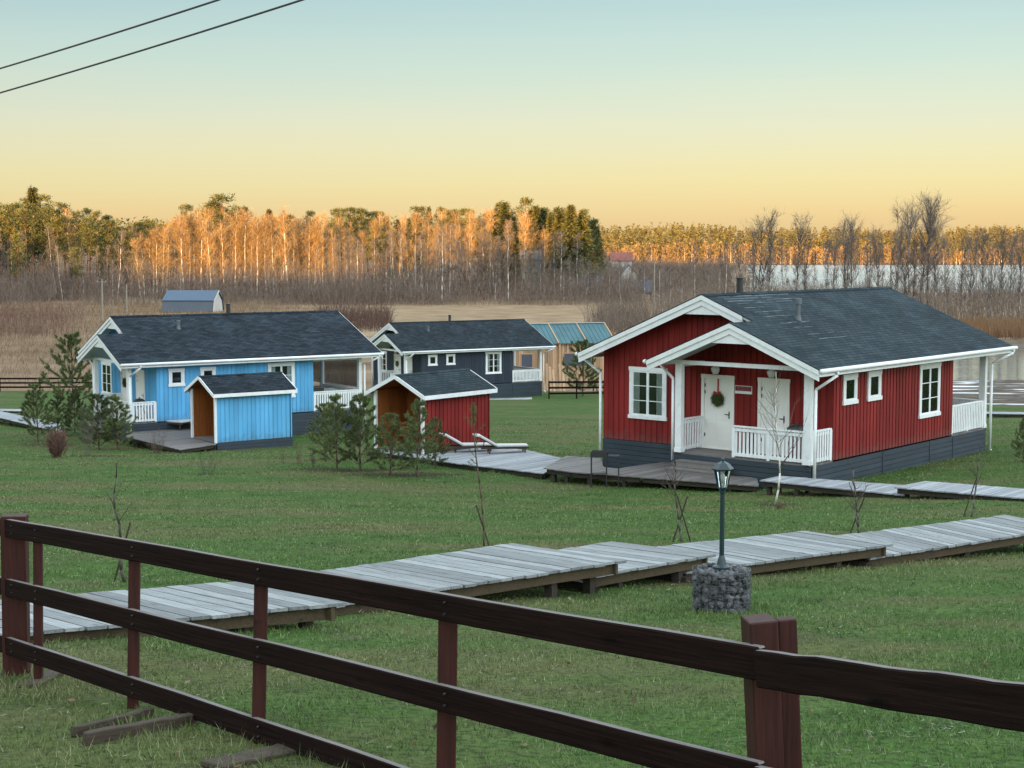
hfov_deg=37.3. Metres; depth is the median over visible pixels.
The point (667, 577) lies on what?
bearer
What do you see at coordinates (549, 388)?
field fence
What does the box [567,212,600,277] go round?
spruce tree
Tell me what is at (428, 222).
birch tree
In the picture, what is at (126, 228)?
pine tree
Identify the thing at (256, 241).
birch tree
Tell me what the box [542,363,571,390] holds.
plank stack
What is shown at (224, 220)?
birch tree
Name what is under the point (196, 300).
gambrel barn
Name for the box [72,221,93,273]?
pine tree
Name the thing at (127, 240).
pine tree
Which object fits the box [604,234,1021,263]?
wood
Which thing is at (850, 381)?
window
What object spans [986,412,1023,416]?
boardwalk section
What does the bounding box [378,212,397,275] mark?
birch tree
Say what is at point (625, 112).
sky
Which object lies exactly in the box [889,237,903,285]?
bare tree
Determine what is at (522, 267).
bare tree
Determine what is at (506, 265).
bare tree
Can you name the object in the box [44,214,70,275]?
pine tree
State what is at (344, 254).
bare tree
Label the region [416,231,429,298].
bare tree
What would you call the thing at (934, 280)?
lakeside tree
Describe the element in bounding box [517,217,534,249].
birch tree
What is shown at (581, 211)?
pine tree
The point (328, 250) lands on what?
birch tree
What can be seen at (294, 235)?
birch tree
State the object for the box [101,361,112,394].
window
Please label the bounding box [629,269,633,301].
bare tree
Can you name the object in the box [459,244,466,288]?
bare tree
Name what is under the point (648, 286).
house
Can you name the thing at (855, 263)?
bare tree
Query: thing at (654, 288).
utility pole
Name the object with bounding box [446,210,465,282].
birch tree
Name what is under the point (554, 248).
bare tree
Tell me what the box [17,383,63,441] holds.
young pine
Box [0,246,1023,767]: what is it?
ground
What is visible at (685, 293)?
undergrowth
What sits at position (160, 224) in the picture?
pine tree
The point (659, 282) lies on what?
bare tree
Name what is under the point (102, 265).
spruce tree
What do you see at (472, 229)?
birch tree
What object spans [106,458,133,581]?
sapling
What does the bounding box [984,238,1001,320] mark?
lakeside tree
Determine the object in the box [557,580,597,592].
bearer
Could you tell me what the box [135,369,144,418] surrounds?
door
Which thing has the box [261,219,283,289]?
birch tree
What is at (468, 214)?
birch tree
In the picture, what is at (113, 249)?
pine tree
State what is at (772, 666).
rail fence
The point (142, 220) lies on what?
back wood
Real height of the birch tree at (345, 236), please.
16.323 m
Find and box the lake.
[743,265,1023,292]
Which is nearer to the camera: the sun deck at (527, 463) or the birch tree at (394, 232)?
the sun deck at (527, 463)
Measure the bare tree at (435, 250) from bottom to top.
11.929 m
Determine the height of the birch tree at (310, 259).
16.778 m
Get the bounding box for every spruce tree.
[1,205,20,279]
[13,185,56,277]
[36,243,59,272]
[94,233,110,283]
[109,234,128,283]
[158,245,176,282]
[261,208,281,275]
[288,234,306,284]
[289,220,310,277]
[371,218,396,282]
[392,219,407,273]
[399,217,412,270]
[405,214,432,282]
[423,206,433,268]
[480,200,520,284]
[481,206,504,283]
[500,216,522,283]
[514,205,547,272]
[516,207,547,286]
[537,210,582,283]
[538,207,553,269]
[542,210,555,281]
[547,203,592,285]
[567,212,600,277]
[588,227,608,278]
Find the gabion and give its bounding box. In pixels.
[691,562,750,613]
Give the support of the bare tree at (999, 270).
on the ground at (1008, 396)
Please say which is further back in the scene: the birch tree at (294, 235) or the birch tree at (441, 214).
the birch tree at (441, 214)
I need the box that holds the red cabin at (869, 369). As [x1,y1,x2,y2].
[575,277,1017,488]
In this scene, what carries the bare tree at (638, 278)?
on the ground at (1008, 396)
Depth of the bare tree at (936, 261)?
280.64 m
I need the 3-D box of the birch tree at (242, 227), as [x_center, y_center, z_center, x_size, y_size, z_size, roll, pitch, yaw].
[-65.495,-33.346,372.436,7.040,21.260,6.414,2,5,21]
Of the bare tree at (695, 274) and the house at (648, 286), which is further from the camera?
the house at (648, 286)
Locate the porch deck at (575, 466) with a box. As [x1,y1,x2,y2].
[543,456,758,491]
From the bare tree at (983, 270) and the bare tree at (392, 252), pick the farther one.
the bare tree at (392, 252)
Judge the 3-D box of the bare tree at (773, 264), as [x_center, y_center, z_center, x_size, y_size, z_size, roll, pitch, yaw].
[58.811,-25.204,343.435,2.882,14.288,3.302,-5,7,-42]
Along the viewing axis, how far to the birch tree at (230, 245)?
385.77 m
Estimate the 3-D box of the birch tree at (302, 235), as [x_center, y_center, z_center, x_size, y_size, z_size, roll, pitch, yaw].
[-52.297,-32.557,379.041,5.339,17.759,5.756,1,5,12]
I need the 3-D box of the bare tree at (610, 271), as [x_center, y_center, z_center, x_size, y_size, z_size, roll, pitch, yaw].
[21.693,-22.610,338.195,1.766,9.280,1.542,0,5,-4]
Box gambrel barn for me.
[162,290,223,312]
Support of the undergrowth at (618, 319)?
on the ground at (1008, 396)
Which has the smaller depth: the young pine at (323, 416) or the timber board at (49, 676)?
the timber board at (49, 676)
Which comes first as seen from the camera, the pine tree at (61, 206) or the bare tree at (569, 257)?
the bare tree at (569, 257)
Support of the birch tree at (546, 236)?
on the ground at (1008, 396)
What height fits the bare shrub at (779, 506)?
0.240 m
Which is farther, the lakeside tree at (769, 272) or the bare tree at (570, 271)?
the bare tree at (570, 271)
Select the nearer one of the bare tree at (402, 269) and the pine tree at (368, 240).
the bare tree at (402, 269)
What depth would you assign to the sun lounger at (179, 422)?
66.92 m
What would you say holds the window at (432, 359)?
in the dark blue cabin at (486, 350)
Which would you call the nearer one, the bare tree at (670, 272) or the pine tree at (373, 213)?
the bare tree at (670, 272)
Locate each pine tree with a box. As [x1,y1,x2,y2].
[0,202,24,280]
[0,216,11,280]
[6,207,29,279]
[6,233,29,289]
[9,202,23,230]
[11,208,41,285]
[16,202,46,276]
[19,196,28,273]
[32,214,50,268]
[34,206,63,281]
[37,194,55,270]
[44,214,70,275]
[49,201,74,275]
[52,208,61,273]
[54,218,76,282]
[66,247,84,299]
[69,209,86,275]
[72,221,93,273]
[78,216,104,287]
[80,207,94,269]
[86,209,102,271]
[89,225,102,283]
[98,214,115,242]
[98,219,124,278]
[111,227,125,259]
[115,230,137,283]
[121,226,135,271]
[132,221,145,270]
[138,219,159,273]
[141,222,160,281]
[155,222,171,277]
[176,203,194,271]
[196,201,223,275]
[198,192,245,280]
[234,204,249,277]
[281,213,295,251]
[305,211,320,258]
[326,207,347,278]
[332,213,346,273]
[335,222,356,276]
[343,206,362,244]
[350,207,370,275]
[357,211,378,274]
[364,225,385,282]
[370,210,385,270]
[403,206,432,268]
[431,207,451,268]
[442,208,454,268]
[447,208,469,259]
[454,208,477,281]
[469,217,485,268]
[478,213,488,257]
[494,200,515,229]
[513,197,533,241]
[550,205,565,235]
[578,208,592,274]
[588,217,601,267]
[588,237,605,274]
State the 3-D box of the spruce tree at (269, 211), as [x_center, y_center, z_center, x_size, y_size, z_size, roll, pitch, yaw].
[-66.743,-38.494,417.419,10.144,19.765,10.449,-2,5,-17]
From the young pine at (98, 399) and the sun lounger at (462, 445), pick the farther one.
the young pine at (98, 399)
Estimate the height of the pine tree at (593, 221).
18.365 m
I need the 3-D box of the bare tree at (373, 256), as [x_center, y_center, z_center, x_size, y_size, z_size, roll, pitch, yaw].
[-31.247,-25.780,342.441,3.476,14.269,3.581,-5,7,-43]
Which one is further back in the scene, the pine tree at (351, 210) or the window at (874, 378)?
the pine tree at (351, 210)
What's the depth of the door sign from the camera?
43.49 m
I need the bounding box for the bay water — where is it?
[953,344,1023,380]
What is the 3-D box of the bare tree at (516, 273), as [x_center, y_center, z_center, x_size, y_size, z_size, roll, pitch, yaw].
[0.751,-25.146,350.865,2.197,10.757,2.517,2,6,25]
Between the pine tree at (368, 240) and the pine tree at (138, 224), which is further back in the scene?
the pine tree at (138, 224)
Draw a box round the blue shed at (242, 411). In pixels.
[184,371,296,449]
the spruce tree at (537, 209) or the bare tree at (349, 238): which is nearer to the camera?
the bare tree at (349, 238)
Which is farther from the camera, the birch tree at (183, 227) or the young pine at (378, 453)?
the birch tree at (183, 227)
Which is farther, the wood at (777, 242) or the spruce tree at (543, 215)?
the wood at (777, 242)
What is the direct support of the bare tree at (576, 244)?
on the ground at (1008, 396)
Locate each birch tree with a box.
[60,208,81,288]
[125,222,137,281]
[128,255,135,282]
[129,237,145,294]
[134,230,145,285]
[135,232,149,293]
[142,227,161,291]
[143,236,154,287]
[146,221,165,289]
[155,223,172,295]
[155,227,163,276]
[158,224,177,291]
[162,223,178,284]
[166,209,196,287]
[166,216,180,289]
[168,219,190,278]
[175,219,186,269]
[179,223,191,283]
[182,214,198,284]
[185,218,203,288]
[186,208,204,281]
[191,210,205,282]
[192,217,210,288]
[194,205,220,284]
[196,211,218,286]
[203,228,211,283]
[206,221,223,284]
[211,216,232,275]
[213,222,231,291]
[216,205,231,285]
[222,209,245,289]
[223,220,237,278]
[225,223,236,273]
[229,207,256,290]
[233,221,246,280]
[234,215,258,291]
[237,208,251,277]
[243,221,261,291]
[246,207,256,274]
[246,220,267,291]
[251,215,265,283]
[252,213,279,293]
[254,212,272,286]
[259,207,284,293]
[259,211,273,282]
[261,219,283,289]
[269,214,281,284]
[272,220,286,286]
[274,205,298,293]
[275,220,292,275]
[287,214,300,288]
[287,219,303,289]
[288,216,307,282]
[295,212,311,289]
[298,221,308,269]
[299,220,315,283]
[304,234,314,279]
[305,212,329,282]
[308,219,325,286]
[308,229,323,284]
[313,210,330,285]
[320,225,334,283]
[322,229,333,285]
[325,227,339,280]
[331,215,347,268]
[332,219,347,286]
[339,228,350,273]
[343,236,358,278]
[344,225,357,270]
[355,228,368,270]
[356,229,368,277]
[364,228,370,282]
[367,218,382,277]
[374,213,382,279]
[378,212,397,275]
[388,224,398,267]
[393,212,408,276]
[394,232,406,277]
[399,215,414,285]
[407,210,423,284]
[419,212,435,289]
[422,218,433,279]
[423,218,433,278]
[430,221,441,279]
[431,208,450,265]
[432,227,443,282]
[439,221,452,279]
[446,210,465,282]
[451,226,464,279]
[454,219,465,284]
[461,212,477,272]
[462,211,479,281]
[472,219,487,289]
[476,226,492,281]
[482,207,500,287]
[500,220,515,275]
[513,210,535,292]
[514,210,523,262]
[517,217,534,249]
[527,229,540,289]
[531,222,539,248]
[539,228,551,284]
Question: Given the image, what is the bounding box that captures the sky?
[0,0,1023,245]
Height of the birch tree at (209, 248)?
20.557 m
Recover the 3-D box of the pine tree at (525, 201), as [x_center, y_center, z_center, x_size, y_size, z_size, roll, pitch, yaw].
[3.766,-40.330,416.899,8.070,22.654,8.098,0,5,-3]
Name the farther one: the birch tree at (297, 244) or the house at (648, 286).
the house at (648, 286)
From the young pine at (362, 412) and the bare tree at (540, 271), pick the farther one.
the bare tree at (540, 271)
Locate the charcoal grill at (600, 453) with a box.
[590,450,619,487]
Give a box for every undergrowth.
[0,238,659,305]
[0,295,96,337]
[311,291,399,331]
[576,278,666,334]
[583,255,679,292]
[598,258,1023,323]
[599,247,736,287]
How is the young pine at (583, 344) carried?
on the ground at (1008, 396)
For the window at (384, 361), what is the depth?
114.34 m
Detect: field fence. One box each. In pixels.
[0,377,92,390]
[548,380,603,398]
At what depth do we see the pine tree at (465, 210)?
398.97 m
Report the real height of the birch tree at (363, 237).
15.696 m
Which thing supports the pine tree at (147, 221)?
on the ground at (1008, 396)
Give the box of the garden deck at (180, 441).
[126,428,215,452]
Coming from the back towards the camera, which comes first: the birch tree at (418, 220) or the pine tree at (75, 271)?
the birch tree at (418, 220)
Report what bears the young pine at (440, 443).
on the ground at (1008, 396)
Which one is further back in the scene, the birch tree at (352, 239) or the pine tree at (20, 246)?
the birch tree at (352, 239)
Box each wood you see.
[11,215,588,262]
[599,222,1023,262]
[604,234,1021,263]
[606,224,1023,264]
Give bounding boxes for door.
[121,369,126,401]
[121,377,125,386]
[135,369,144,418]
[394,354,400,373]
[407,355,411,372]
[701,374,734,450]
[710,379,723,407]
[757,377,789,455]
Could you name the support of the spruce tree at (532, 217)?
on the ground at (1008, 396)
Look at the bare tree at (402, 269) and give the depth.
354.62 m
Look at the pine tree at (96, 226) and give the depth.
393.77 m
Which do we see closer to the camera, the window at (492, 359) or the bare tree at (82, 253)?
the window at (492, 359)
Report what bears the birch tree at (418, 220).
on the ground at (1008, 396)
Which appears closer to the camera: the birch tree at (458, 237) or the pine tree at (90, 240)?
the birch tree at (458, 237)
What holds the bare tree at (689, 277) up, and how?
on the ground at (1008, 396)
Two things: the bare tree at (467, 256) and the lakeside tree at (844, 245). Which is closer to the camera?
the lakeside tree at (844, 245)
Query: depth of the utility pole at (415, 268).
336.92 m
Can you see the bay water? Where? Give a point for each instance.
(1010, 367)
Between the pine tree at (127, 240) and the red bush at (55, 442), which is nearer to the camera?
the red bush at (55, 442)
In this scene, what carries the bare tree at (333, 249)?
on the ground at (1008, 396)
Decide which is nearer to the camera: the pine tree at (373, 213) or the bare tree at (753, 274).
the bare tree at (753, 274)
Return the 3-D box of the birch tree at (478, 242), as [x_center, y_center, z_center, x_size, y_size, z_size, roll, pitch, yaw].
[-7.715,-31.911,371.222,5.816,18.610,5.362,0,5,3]
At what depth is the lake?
779.18 m
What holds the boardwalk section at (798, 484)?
on the ground at (1008, 396)
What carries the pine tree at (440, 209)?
on the ground at (1008, 396)
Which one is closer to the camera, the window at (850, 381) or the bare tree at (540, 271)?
the window at (850, 381)
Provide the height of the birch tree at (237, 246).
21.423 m
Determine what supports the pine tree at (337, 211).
on the ground at (1008, 396)
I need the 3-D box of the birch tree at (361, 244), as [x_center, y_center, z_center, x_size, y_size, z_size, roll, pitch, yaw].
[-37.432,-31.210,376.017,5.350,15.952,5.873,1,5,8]
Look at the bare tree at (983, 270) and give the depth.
305.55 m
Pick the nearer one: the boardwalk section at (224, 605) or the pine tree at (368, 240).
the boardwalk section at (224, 605)
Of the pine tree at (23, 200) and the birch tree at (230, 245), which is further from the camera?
the pine tree at (23, 200)
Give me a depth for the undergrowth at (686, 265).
609.97 m
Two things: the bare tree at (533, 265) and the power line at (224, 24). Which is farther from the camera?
the bare tree at (533, 265)
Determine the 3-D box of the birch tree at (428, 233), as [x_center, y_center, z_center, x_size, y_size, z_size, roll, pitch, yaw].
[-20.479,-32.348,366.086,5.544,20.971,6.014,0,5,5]
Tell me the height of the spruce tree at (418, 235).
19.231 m
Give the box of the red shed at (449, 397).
[366,368,496,453]
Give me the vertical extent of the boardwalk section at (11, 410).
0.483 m
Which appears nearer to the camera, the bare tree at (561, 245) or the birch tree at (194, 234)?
the bare tree at (561, 245)
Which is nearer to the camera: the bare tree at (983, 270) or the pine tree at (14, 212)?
the bare tree at (983, 270)
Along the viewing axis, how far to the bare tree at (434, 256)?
353.32 m
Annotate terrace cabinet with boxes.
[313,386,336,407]
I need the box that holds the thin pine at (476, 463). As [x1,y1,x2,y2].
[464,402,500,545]
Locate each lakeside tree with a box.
[730,219,767,291]
[742,205,787,291]
[760,216,786,290]
[784,211,819,289]
[795,229,816,289]
[825,227,847,286]
[832,210,857,287]
[838,213,869,287]
[860,222,881,286]
[867,228,886,285]
[887,216,910,289]
[889,196,933,298]
[891,198,924,293]
[905,187,954,301]
[916,192,946,304]
[921,206,946,306]
[936,232,959,314]
[952,228,970,312]
[959,227,981,318]
[972,225,990,312]
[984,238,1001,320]
[987,225,1013,318]
[1004,229,1020,316]
[1008,226,1023,319]
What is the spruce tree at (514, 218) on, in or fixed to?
on the ground at (1008, 396)
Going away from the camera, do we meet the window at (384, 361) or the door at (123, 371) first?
the door at (123, 371)
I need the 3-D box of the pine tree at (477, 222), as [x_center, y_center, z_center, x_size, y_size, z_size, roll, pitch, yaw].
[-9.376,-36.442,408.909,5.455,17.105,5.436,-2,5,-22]
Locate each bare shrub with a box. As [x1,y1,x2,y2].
[70,403,100,454]
[145,430,167,453]
[196,453,220,474]
[294,445,302,465]
[310,448,316,467]
[776,501,783,508]
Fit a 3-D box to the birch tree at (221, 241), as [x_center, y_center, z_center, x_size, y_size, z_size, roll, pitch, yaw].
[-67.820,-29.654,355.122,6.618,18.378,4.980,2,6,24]
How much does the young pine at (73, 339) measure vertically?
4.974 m
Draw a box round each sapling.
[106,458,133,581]
[661,455,690,541]
[749,368,809,504]
[840,458,876,532]
[963,444,983,516]
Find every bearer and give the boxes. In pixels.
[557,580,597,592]
[647,573,691,582]
[827,560,871,565]
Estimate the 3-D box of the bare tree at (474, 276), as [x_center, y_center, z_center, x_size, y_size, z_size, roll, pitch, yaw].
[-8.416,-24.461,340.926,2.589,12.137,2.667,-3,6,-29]
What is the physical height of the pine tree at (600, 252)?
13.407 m
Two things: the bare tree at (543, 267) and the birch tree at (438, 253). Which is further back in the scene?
the birch tree at (438, 253)
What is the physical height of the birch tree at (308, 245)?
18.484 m
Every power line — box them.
[0,0,219,68]
[0,0,303,93]
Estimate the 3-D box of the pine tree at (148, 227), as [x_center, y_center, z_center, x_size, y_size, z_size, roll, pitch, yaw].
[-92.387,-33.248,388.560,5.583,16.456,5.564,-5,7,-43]
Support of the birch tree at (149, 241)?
on the ground at (1008, 396)
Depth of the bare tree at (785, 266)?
337.73 m
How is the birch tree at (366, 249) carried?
on the ground at (1008, 396)
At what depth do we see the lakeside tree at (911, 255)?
261.26 m
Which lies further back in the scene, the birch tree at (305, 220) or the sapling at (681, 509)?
the birch tree at (305, 220)
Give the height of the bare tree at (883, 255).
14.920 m
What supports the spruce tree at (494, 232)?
on the ground at (1008, 396)
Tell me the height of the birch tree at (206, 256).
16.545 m
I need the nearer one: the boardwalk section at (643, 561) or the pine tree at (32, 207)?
the boardwalk section at (643, 561)
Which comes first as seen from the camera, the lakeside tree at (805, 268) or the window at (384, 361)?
the window at (384, 361)
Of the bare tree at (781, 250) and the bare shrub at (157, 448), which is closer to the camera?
the bare shrub at (157, 448)
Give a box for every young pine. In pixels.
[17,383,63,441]
[37,330,92,407]
[39,395,75,432]
[60,391,86,432]
[71,392,122,449]
[92,394,137,449]
[302,393,366,468]
[306,402,343,457]
[336,392,385,470]
[363,412,416,474]
[393,398,439,476]
[418,416,453,467]
[561,339,601,395]
[1011,417,1023,461]
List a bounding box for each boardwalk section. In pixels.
[0,409,23,412]
[0,411,62,432]
[0,582,344,642]
[299,543,626,614]
[490,397,531,399]
[559,541,715,586]
[657,531,892,579]
[760,476,904,497]
[836,515,1023,564]
[894,481,1023,500]
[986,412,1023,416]
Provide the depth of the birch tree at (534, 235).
375.91 m
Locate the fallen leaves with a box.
[27,516,1006,767]
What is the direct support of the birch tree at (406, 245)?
on the ground at (1008, 396)
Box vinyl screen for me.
[313,359,356,387]
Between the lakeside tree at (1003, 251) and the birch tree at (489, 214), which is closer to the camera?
the lakeside tree at (1003, 251)
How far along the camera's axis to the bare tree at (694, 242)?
363.10 m
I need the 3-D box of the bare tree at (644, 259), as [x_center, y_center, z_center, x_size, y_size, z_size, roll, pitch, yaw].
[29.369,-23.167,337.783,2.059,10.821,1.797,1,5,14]
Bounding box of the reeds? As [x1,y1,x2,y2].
[953,314,1023,338]
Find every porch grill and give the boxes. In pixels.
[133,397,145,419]
[786,422,802,457]
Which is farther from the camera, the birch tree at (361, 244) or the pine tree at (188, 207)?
the pine tree at (188, 207)
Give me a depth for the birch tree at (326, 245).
359.81 m
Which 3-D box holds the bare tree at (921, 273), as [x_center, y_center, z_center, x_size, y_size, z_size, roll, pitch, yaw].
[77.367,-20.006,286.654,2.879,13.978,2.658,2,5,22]
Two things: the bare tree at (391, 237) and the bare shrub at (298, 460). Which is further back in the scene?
the bare tree at (391, 237)
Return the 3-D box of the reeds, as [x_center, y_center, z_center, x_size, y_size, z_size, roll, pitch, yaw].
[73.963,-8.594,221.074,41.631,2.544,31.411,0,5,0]
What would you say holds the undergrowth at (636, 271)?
on the ground at (1008, 396)
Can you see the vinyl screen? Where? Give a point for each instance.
(341, 372)
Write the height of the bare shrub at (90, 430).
2.330 m
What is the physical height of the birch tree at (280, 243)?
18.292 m
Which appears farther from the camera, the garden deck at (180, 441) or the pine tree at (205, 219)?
the pine tree at (205, 219)
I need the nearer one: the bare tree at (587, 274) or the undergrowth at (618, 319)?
the undergrowth at (618, 319)
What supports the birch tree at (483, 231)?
on the ground at (1008, 396)
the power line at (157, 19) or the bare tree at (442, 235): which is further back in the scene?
the bare tree at (442, 235)
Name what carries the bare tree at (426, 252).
on the ground at (1008, 396)
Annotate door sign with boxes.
[735,385,751,393]
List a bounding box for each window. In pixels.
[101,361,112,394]
[168,368,185,386]
[200,366,215,375]
[267,362,295,396]
[381,351,386,371]
[428,355,437,365]
[446,354,455,364]
[485,351,501,373]
[521,353,532,367]
[563,353,591,366]
[628,366,667,420]
[842,373,858,405]
[867,370,882,401]
[918,362,941,418]
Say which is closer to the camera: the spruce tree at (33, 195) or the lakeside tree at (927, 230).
the lakeside tree at (927, 230)
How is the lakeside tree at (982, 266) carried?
on the ground at (1008, 396)
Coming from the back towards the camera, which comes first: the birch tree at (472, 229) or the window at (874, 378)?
the birch tree at (472, 229)
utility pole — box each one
[97,279,103,320]
[126,284,127,313]
[415,246,415,297]
[653,262,654,311]
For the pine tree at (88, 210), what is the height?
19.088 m
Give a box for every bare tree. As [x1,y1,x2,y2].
[0,248,6,290]
[5,237,15,286]
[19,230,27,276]
[41,226,57,289]
[43,250,51,294]
[53,244,64,300]
[68,252,74,299]
[80,249,85,293]
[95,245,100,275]
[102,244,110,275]
[110,229,127,292]
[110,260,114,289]
[121,256,127,293]
[329,237,339,295]
[335,247,343,291]
[342,243,350,287]
[345,234,355,293]
[347,237,361,277]
[356,245,368,282]
[359,249,367,284]
[368,239,379,288]
[376,239,386,281]
[382,253,390,298]
[383,239,397,297]
[384,231,401,292]
[396,230,407,282]
[408,262,417,286]
[411,244,420,281]
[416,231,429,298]
[416,237,425,288]
[422,248,431,296]
[430,238,438,276]
[430,248,441,293]
[431,233,449,295]
[434,229,450,299]
[443,224,461,297]
[451,237,462,293]
[453,240,464,295]
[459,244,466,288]
[465,239,472,294]
[469,250,477,287]
[471,230,485,297]
[475,220,493,299]
[485,240,495,290]
[491,248,501,292]
[493,234,504,298]
[502,249,510,296]
[503,220,515,299]
[512,254,517,290]
[518,255,525,294]
[526,253,534,294]
[529,247,537,298]
[536,238,546,289]
[536,242,545,295]
[539,253,546,299]
[547,232,559,279]
[549,256,557,296]
[555,230,567,287]
[561,262,566,293]
[565,260,575,288]
[566,254,573,297]
[570,231,584,283]
[579,258,586,295]
[582,260,591,300]
[593,264,600,286]
[607,264,612,301]
[616,267,623,297]
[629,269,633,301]
[637,268,642,298]
[641,257,647,288]
[649,265,653,304]
[656,256,662,303]
[668,261,672,286]
[687,261,691,289]
[690,238,698,294]
[692,259,697,295]
[703,232,713,278]
[714,252,725,291]
[715,261,722,292]
[720,241,732,292]
[720,266,725,292]
[729,243,742,292]
[742,250,750,290]
[749,248,759,291]
[770,243,778,288]
[777,238,784,290]
[780,249,790,285]
[810,252,819,285]
[817,240,831,288]
[823,239,831,280]
[832,245,840,287]
[850,243,862,287]
[861,246,872,286]
[875,242,884,286]
[879,242,885,285]
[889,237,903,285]
[910,240,920,294]
[917,246,926,300]
[930,243,941,288]
[939,241,951,303]
[958,261,966,301]
[963,238,973,293]
[972,237,980,281]
[978,245,986,306]
[982,234,993,308]
[996,240,1007,310]
[1007,235,1021,318]
[1017,265,1023,310]
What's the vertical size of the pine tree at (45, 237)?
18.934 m
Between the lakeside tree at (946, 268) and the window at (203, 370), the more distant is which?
the lakeside tree at (946, 268)
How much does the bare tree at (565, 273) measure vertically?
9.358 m
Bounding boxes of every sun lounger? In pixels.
[144,409,188,429]
[439,433,490,452]
[472,434,528,453]
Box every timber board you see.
[18,669,62,687]
[70,707,153,737]
[82,712,197,745]
[200,743,295,767]
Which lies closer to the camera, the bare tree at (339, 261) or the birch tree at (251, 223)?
the bare tree at (339, 261)
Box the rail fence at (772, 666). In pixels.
[0,514,1023,767]
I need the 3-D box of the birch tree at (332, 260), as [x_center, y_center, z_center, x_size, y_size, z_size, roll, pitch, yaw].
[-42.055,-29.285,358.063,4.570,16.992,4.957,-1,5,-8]
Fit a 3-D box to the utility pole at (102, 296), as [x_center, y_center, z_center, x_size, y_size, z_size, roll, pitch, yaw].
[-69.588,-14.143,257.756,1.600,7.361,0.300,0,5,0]
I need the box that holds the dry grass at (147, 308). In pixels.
[0,301,326,389]
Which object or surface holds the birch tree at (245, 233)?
on the ground at (1008, 396)
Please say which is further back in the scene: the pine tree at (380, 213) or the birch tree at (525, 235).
the pine tree at (380, 213)
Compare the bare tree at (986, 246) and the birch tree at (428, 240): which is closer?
the bare tree at (986, 246)
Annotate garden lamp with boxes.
[711,457,733,569]
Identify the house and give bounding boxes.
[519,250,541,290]
[563,275,603,290]
[609,252,632,267]
[611,280,652,294]
[620,264,636,279]
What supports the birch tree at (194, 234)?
on the ground at (1008, 396)
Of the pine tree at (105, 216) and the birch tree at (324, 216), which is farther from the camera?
the pine tree at (105, 216)
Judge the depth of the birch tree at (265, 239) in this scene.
352.02 m
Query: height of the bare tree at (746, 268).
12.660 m
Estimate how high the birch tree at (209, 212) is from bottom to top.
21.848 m
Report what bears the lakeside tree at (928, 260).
on the ground at (1008, 396)
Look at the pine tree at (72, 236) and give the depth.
378.11 m
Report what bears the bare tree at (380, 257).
on the ground at (1008, 396)
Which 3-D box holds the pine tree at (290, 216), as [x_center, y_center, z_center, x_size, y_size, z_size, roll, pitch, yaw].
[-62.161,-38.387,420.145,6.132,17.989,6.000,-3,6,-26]
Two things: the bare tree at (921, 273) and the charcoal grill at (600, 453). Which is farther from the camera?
the bare tree at (921, 273)
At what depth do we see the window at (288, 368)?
70.15 m
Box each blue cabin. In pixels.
[76,304,383,439]
[369,315,555,396]
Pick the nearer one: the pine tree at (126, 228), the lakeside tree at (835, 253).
the lakeside tree at (835, 253)
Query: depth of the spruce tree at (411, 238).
428.62 m
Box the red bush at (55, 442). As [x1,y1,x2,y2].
[42,426,71,457]
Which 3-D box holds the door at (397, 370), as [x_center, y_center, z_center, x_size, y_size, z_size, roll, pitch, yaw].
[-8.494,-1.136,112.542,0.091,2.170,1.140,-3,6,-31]
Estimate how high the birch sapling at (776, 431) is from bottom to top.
3.474 m
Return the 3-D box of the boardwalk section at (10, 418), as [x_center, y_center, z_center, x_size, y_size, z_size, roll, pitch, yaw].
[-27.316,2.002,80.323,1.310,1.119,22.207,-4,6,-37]
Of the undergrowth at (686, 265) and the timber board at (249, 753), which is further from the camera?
the undergrowth at (686, 265)
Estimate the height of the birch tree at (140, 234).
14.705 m
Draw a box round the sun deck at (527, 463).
[373,448,560,477]
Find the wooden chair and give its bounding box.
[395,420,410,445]
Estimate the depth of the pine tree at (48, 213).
375.09 m
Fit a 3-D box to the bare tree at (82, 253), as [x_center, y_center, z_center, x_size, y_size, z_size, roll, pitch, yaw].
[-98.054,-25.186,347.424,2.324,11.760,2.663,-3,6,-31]
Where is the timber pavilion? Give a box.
[516,322,612,382]
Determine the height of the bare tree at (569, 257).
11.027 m
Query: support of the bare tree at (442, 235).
on the ground at (1008, 396)
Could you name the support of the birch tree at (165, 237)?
on the ground at (1008, 396)
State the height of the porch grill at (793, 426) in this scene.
1.063 m
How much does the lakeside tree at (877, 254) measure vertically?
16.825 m
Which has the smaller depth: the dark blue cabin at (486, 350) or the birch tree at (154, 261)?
the dark blue cabin at (486, 350)
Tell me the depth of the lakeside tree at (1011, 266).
269.12 m
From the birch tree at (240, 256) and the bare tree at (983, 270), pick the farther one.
the birch tree at (240, 256)

